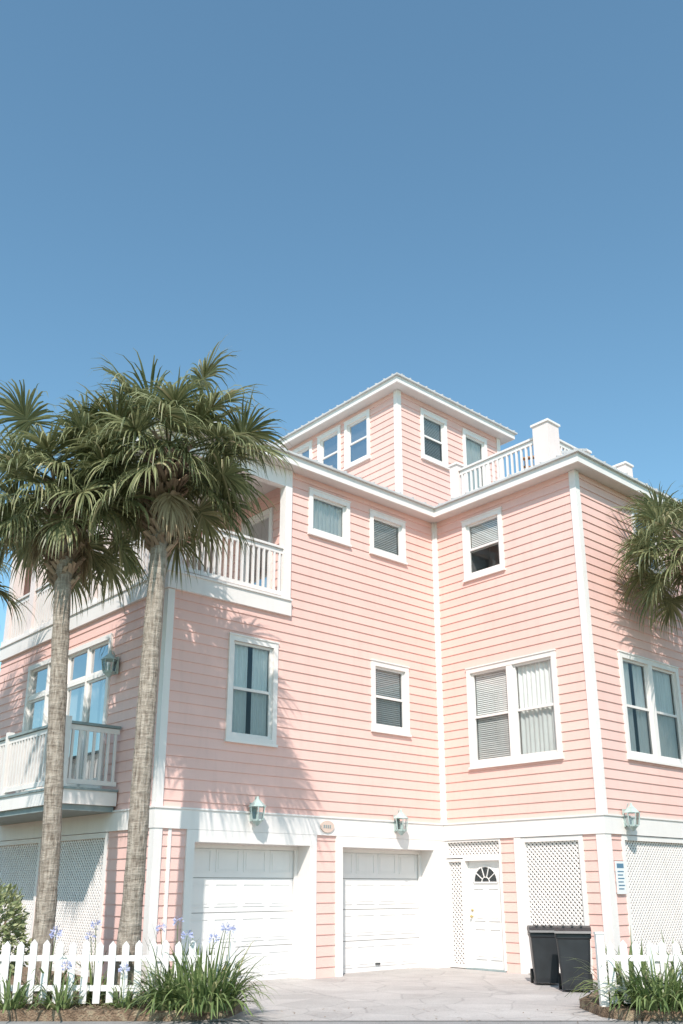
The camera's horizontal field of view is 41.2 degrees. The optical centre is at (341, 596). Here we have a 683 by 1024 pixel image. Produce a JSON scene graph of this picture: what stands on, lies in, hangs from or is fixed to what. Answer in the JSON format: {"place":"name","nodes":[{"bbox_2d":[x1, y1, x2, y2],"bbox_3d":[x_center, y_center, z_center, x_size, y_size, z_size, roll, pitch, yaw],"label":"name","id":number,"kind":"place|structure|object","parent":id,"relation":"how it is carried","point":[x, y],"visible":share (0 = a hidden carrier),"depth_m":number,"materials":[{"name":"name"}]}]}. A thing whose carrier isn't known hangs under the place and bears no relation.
{"place":"outdoors","nodes":[
{"label":"outdoors","id":0,"kind":"place"},
{"bbox_2d":[3,421,632,640],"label":"balcony posts","id":1,"kind":"object","parent":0,"point":[546,443],"visible":0.3,"depth_m":20.71,"materials":[{"name":"white wood"}]},
{"bbox_2d":[0,1021,682,1023],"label":"street","id":2,"kind":"structure","parent":0,"point":[341,1022],"depth_m":11.12,"materials":[{"name":"grey asphalt"}]},
{"bbox_2d":[0,0,682,669],"label":"sky","id":3,"kind":"structure","parent":0,"point":[479,203],"materials":[{"name":"blue"}]},
{"bbox_2d":[201,967,623,1020],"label":"driveway","id":4,"kind":"structure","parent":0,"point":[449,994],"depth_m":13.44,"materials":[{"name":"concrete"}]},
{"bbox_2d":[527,924,558,982],"bbox_3d":[3.467,6.094,15.506,0.512,0.944,0.619,-2,-18,6],"label":"wheeled trash bin","id":5,"kind":"object","parent":4,"relation":"on","point":[544,954],"visible":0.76,"depth_m":15.30,"materials":[{"name":"plastic"}]},
{"bbox_2d":[554,924,592,989],"bbox_3d":[3.719,5.763,14.526,0.570,0.984,0.690,-4,-18,12],"label":"wheeled trash bin","id":6,"kind":"object","parent":4,"relation":"on","point":[573,941],"visible":0.91,"depth_m":14.30,"materials":[{"name":"plastic"}]},
{"label":"ground","id":7,"kind":"structure","parent":0,"visible":0},
{"bbox_2d":[0,967,243,1020],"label":"garden bed","id":8,"kind":"object","parent":7,"relation":"on","point":[88,1014],"visible":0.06,"depth_m":11.27,"materials":[{"name":"brown soil"}]},
{"bbox_2d":[0,878,31,979],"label":"variegated shrub","id":9,"kind":"object","parent":8,"relation":"on","point":[14,923],"visible":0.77,"depth_m":12.70,"materials":[{"name":"green plant"}]},
{"bbox_2d":[0,540,35,637],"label":"palm tree","id":10,"kind":"object","parent":8,"relation":"on","point":[4,594],"visible":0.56,"depth_m":18.55,"materials":[{"name":"green plant"}]},
{"bbox_2d":[0,964,44,1013],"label":"agapanthus plant","id":11,"kind":"object","parent":8,"relation":"on","point":[9,1003],"visible":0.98,"depth_m":11.38,"materials":[{"name":"green plant"}]},
{"bbox_2d":[8,925,89,1004],"bbox_3d":[-3.844,4.893,12.122,1.542,0.971,1.378,15,-23,-39],"label":"agapanthus plant","id":12,"kind":"object","parent":8,"relation":"on","point":[56,938],"visible":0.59,"depth_m":12.02,"materials":[{"name":"green plant"}]},
{"bbox_2d":[22,960,92,1012],"bbox_3d":[-3.588,4.898,11.500,0.919,0.584,0.902,15,-23,-39],"label":"agapanthus plant","id":13,"kind":"object","parent":8,"relation":"on","point":[60,1001],"visible":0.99,"depth_m":11.40,"materials":[{"name":"green plant"}]},
{"bbox_2d":[0,991,115,1009],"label":"grass tufts","id":14,"kind":"object","parent":8,"relation":"on","point":[73,1003],"visible":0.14,"depth_m":11.64,"materials":[{"name":"green plant"}]},
{"bbox_2d":[38,920,143,1002],"bbox_3d":[-3.307,4.873,12.187,1.448,1.048,1.489,15,-23,-39],"label":"agapanthus plant","id":15,"kind":"object","parent":8,"relation":"on","point":[91,976],"visible":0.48,"depth_m":12.19,"materials":[{"name":"green plant"}]},
{"bbox_2d":[0,379,192,1001],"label":"palm tree","id":16,"kind":"object","parent":8,"relation":"on","point":[56,543],"visible":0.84,"depth_m":13.74,"materials":[{"name":"green plant"}]},
{"bbox_2d":[0,939,237,1003],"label":"picket fence","id":17,"kind":"object","parent":8,"relation":"on","point":[59,958],"visible":0.73,"depth_m":11.80,"materials":[{"name":"white wood"}]},
{"bbox_2d":[100,962,146,1008],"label":"agapanthus plant","id":18,"kind":"object","parent":8,"relation":"on","point":[125,1002],"visible":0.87,"depth_m":11.54,"materials":[{"name":"green plant"}]},
{"bbox_2d":[29,335,301,1002],"bbox_3d":[-2.773,0.856,13.430,3.963,9.611,4.139,15,-23,-39],"label":"palm tree","id":19,"kind":"object","parent":8,"relation":"on","point":[214,481],"visible":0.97,"depth_m":13.67,"materials":[{"name":"green plant"}]},
{"bbox_2d":[110,930,229,1014],"bbox_3d":[-2.188,4.764,11.661,1.654,0.937,1.609,-12,-21,34],"label":"agapanthus plant","id":20,"kind":"object","parent":8,"relation":"on","point":[166,1005],"visible":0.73,"depth_m":11.31,"materials":[{"name":"green plant"}]},
{"bbox_2d":[136,916,222,1009],"bbox_3d":[-2.256,4.848,12.191,1.590,1.098,1.775,15,-23,-39],"label":"agapanthus plant","id":21,"kind":"object","parent":8,"relation":"on","point":[173,924],"visible":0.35,"depth_m":12.29,"materials":[{"name":"green plant"}]},
{"bbox_2d":[129,922,281,1019],"bbox_3d":[-1.720,4.676,11.542,1.996,1.033,1.983,-5,-18,14],"label":"agapanthus plant","id":22,"kind":"object","parent":8,"relation":"on","point":[202,996],"visible":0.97,"depth_m":11.21,"materials":[{"name":"green plant"}]},
{"bbox_2d":[2,991,679,1023],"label":"leaf litter","id":23,"kind":"object","parent":8,"relation":"on","point":[167,1009],"visible":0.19,"depth_m":11.52,"materials":[{"name":"brown plant"}]},
{"bbox_2d":[0,392,682,979],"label":"siding walls","id":24,"kind":"structure","parent":7,"relation":"on","point":[356,608],"depth_m":18.38,"materials":[{"name":"pink wood"}]},
{"bbox_2d":[101,650,118,677],"bbox_3d":[-4.292,1.242,16.862,0.299,0.510,0.320,15,-23,-39],"label":"wall lantern","id":25,"kind":"object","parent":24,"relation":"attached to","point":[110,657],"depth_m":16.83,"materials":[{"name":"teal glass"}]},
{"bbox_2d":[0,720,506,971],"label":"balcony caps","id":26,"kind":"object","parent":24,"relation":"attached to","point":[26,815],"visible":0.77,"depth_m":16.23,"materials":[{"name":"white wood"}]},
{"bbox_2d":[249,796,265,825],"bbox_3d":[-1.487,3.782,16.074,0.304,0.510,0.320,15,-23,-39],"label":"wall lantern","id":27,"kind":"object","parent":24,"relation":"attached to","point":[254,813],"depth_m":16.04,"materials":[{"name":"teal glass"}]},
{"bbox_2d":[0,437,612,795],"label":"balcony railings","id":28,"kind":"object","parent":24,"relation":"attached to","point":[23,762],"visible":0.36,"depth_m":17.25,"materials":[{"name":"white wood"}]},
{"bbox_2d":[0,376,682,984],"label":"white trim","id":29,"kind":"structure","parent":24,"relation":"attached to","point":[424,842],"depth_m":17.93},
{"bbox_2d":[22,419,366,790],"bbox_3d":[1.260,-0.167,21.631,16.099,10.070,7.026,3,-18,-11],"label":"window glass","id":30,"kind":"object","parent":29,"relation":"on","point":[97,688],"visible":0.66,"depth_m":18.40,"materials":[{"name":"blue glass"}]},
{"bbox_2d":[190,848,419,981],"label":"garage doors","id":31,"kind":"structure","parent":29,"relation":"attached to","point":[242,885],"depth_m":16.68,"materials":[{"name":"white metal"}]},
{"bbox_2d":[320,821,333,832],"bbox_3d":[-0.270,4.351,17.221,0.340,0.220,0.025,15,-23,-39],"label":"house number plaque","id":32,"kind":"object","parent":29,"relation":"attached to","point":[327,829],"visible":1,"depth_m":17.20,"materials":[{"name":"white plastic"}]},
{"bbox_2d":[323,438,366,468],"bbox_3d":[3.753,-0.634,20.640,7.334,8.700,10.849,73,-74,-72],"label":"window lower glass","id":33,"kind":"object","parent":29,"relation":"on","point":[358,450],"visible":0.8,"depth_m":24.05,"materials":[{"name":"blue glass"}]},
{"bbox_2d":[193,418,679,948],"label":"room interiors","id":34,"kind":"object","parent":29,"relation":"attached to","point":[485,558],"visible":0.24,"depth_m":19.77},
{"bbox_2d":[232,438,678,758],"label":"curtains","id":35,"kind":"object","parent":34,"relation":"on","point":[536,725],"visible":0.29,"depth_m":18.39,"materials":[{"name":"fabric"}]},
{"bbox_2d":[468,860,503,969],"bbox_3d":[2.934,6.349,18.213,0.070,2.050,0.900,15,-23,-39],"label":"entry door","id":36,"kind":"structure","parent":29,"relation":"attached to","point":[486,931],"depth_m":18.20,"materials":[{"name":"white wood"}]},
{"bbox_2d":[475,867,496,881],"bbox_3d":[2.922,5.626,18.431,0.001,0.300,0.600,15,-23,-39],"label":"door fanlight backing","id":37,"kind":"object","parent":36,"relation":"attached to","point":[480,874],"depth_m":18.43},
{"bbox_2d":[374,419,656,759],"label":"window blinds","id":38,"kind":"object","parent":29,"relation":"attached to","point":[492,738],"depth_m":19.32,"materials":[{"name":"white plastic"}]},
{"bbox_2d":[36,382,658,552],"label":"soffits and ceilings","id":39,"kind":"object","parent":24,"relation":"on","point":[599,478],"visible":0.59,"depth_m":20.35,"materials":[{"name":"white wood"}]},
{"bbox_2d":[393,809,408,834],"bbox_3d":[1.205,4.543,18.340,0.304,0.510,0.320,15,-23,-39],"label":"wall lantern","id":40,"kind":"object","parent":24,"relation":"attached to","point":[398,827],"depth_m":18.31,"materials":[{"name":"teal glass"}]},
{"bbox_2d":[149,372,678,508],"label":"metal roof","id":41,"kind":"structure","parent":24,"relation":"on","point":[556,458],"depth_m":20.11,"materials":[{"name":"white metal"}]},
{"bbox_2d":[523,437,559,467],"bbox_3d":[4.548,-3.008,20.529,0.835,1.156,0.620,-6,-18,18],"label":"wooden deck chair","id":42,"kind":"object","parent":41,"relation":"on","point":[529,459],"visible":0.07,"depth_m":20.39,"materials":[{"name":"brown wood"}]},
{"bbox_2d":[614,861,626,893],"bbox_3d":[5.064,5.088,16.484,0.280,0.570,0.023,15,-23,-39],"label":"wall sign","id":43,"kind":"object","parent":24,"relation":"attached to","point":[620,877],"visible":1,"depth_m":16.47,"materials":[{"name":"white plastic"}]},
{"bbox_2d":[622,803,639,830],"bbox_3d":[5.401,4.085,16.894,0.304,0.510,0.320,15,-23,-39],"label":"wall lantern","id":44,"kind":"object","parent":24,"relation":"attached to","point":[631,808],"depth_m":16.84,"materials":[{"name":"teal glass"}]},
{"bbox_2d":[0,839,682,964],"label":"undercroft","id":45,"kind":"object","parent":7,"relation":"on","point":[459,884],"visible":0.16,"depth_m":18.17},
{"bbox_2d":[0,838,682,971],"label":"lattice panels","id":46,"kind":"object","parent":45,"relation":"attached to","point":[11,854],"visible":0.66,"depth_m":17.16,"materials":[{"name":"white wood"}]},
{"bbox_2d":[579,967,682,1020],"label":"garden bed","id":47,"kind":"object","parent":7,"relation":"on","point":[622,1013],"visible":0.28,"depth_m":11.30,"materials":[{"name":"brown soil"}]},
{"bbox_2d":[565,925,676,1011],"bbox_3d":[3.802,4.892,12.104,1.918,0.962,2.000,15,-23,-39],"label":"agapanthus plant","id":48,"kind":"object","parent":47,"relation":"on","point":[619,974],"visible":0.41,"depth_m":11.96,"materials":[{"name":"green plant"}]},
{"bbox_2d":[593,938,672,987],"bbox_3d":[4.338,5.362,13.264,1.506,0.767,1.679,15,-23,-39],"label":"agapanthus plant","id":49,"kind":"object","parent":47,"relation":"on","point":[641,951],"visible":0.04,"depth_m":13.21,"materials":[{"name":"green plant"}]},
{"bbox_2d":[585,946,682,1013],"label":"agapanthus plant","id":50,"kind":"object","parent":47,"relation":"on","point":[660,1002],"visible":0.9,"depth_m":11.29,"materials":[{"name":"green plant"}]},
{"bbox_2d":[593,932,682,1006],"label":"picket fence","id":51,"kind":"object","parent":47,"relation":"on","point":[661,956],"visible":0.71,"depth_m":11.81,"materials":[{"name":"white wood"}]},
{"bbox_2d":[610,482,682,640],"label":"palm tree","id":52,"kind":"object","parent":47,"relation":"on","point":[659,518],"visible":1,"depth_m":18.54,"materials":[{"name":"green plant"}]},
{"bbox_2d":[641,931,682,975],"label":"agapanthus plant","id":53,"kind":"object","parent":47,"relation":"on","point":[668,954],"visible":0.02,"depth_m":13.16,"materials":[{"name":"green plant"}]},
{"bbox_2d":[643,949,682,1011],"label":"agapanthus plant","id":54,"kind":"object","parent":47,"relation":"on","point":[668,983],"visible":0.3,"depth_m":11.45,"materials":[{"name":"green plant"}]}
]}

